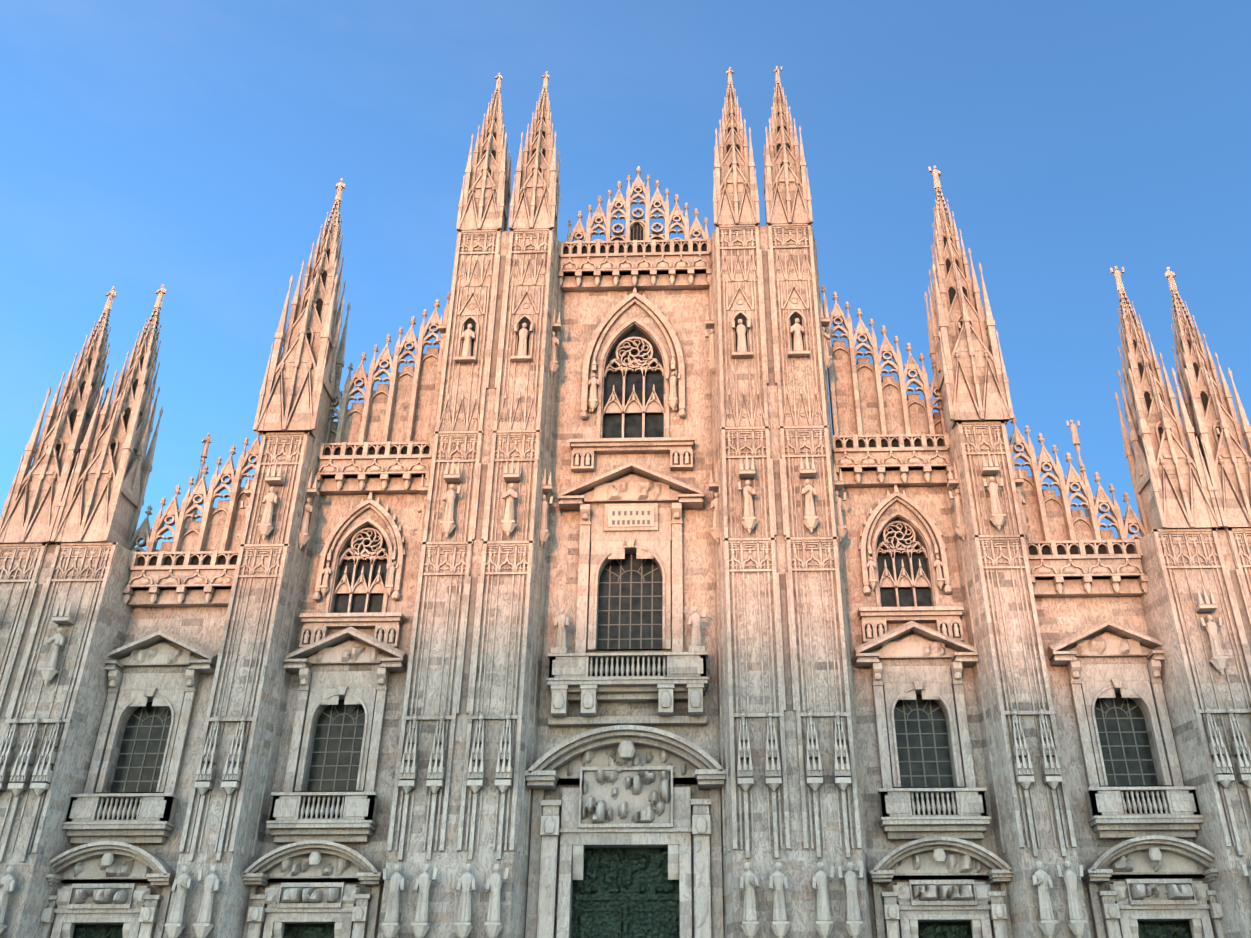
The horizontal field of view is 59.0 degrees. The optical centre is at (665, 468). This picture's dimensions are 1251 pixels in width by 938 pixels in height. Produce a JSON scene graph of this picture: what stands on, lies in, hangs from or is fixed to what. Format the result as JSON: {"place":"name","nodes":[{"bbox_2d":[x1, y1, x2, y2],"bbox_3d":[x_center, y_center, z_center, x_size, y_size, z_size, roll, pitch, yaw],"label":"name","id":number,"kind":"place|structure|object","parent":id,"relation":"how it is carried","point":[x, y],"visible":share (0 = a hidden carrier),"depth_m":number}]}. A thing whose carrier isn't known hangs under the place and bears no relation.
{"place":"outdoors","nodes":[
{"label":"outdoors","id":0,"kind":"place"},
{"bbox_2d":[0,226,1250,937],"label":"buttress tracery panels","id":1,"kind":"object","parent":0,"point":[34,890],"depth_m":53.71},
{"bbox_2d":[0,223,1250,861],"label":"buttresses","id":2,"kind":"structure","parent":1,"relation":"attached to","point":[728,427],"depth_m":56.15},
{"bbox_2d":[0,79,1250,548],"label":"spires","id":3,"kind":"object","parent":1,"relation":"on","point":[78,489],"visible":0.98,"depth_m":62.29},
{"bbox_2d":[0,230,1250,937],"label":"relief ornaments","id":4,"kind":"object","parent":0,"point":[620,796],"visible":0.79,"depth_m":52.09},
{"bbox_2d":[0,66,1250,923],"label":"statues","id":5,"kind":"object","parent":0,"point":[498,879],"visible":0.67,"depth_m":53.41},
{"bbox_2d":[0,251,1250,717],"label":"duomo sunk panels","id":6,"kind":"object","parent":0,"point":[480,525],"visible":0.78,"depth_m":56.19},
{"bbox_2d":[0,0,1250,551],"label":"sky","id":7,"kind":"structure","parent":0,"point":[200,150]},
{"bbox_2d":[64,219,1201,937],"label":"duomo walls","id":8,"kind":"structure","parent":0,"point":[686,313],"depth_m":58.24},
{"bbox_2d":[62,293,1202,844],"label":"window surrounds","id":9,"kind":"object","parent":8,"relation":"attached to","point":[968,819],"visible":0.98,"depth_m":55.13},
{"bbox_2d":[111,329,1157,791],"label":"windows","id":10,"kind":"structure","parent":9,"relation":"in","point":[653,579],"depth_m":55.91},
{"bbox_2d":[44,725,1220,937],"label":"door surrounds","id":11,"kind":"object","parent":8,"relation":"attached to","point":[548,771],"visible":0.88,"depth_m":50.72},
{"bbox_2d":[73,848,1191,937],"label":"doors","id":12,"kind":"structure","parent":11,"relation":"in","point":[625,892],"depth_m":51.12},
{"bbox_2d":[123,238,1147,606],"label":"duomo parapets","id":13,"kind":"object","parent":8,"relation":"attached to","point":[1043,584],"visible":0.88,"depth_m":60.50},
{"bbox_2d":[112,225,1155,791],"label":"window frames","id":14,"kind":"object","parent":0,"point":[640,639],"visible":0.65,"depth_m":55.05},
{"bbox_2d":[128,166,1145,551],"bbox_3d":[-1.837,-7.510,65.908,55.387,28.148,0.460,-1,-29,1],"label":"openwork gable cresting","id":15,"kind":"object","parent":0,"point":[580,232],"visible":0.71,"depth_m":63.67},
{"bbox_2d":[56,112,1220,819],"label":"dark duomo recesses","id":16,"kind":"object","parent":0,"point":[744,320],"visible":0.25,"depth_m":61.06}
]}

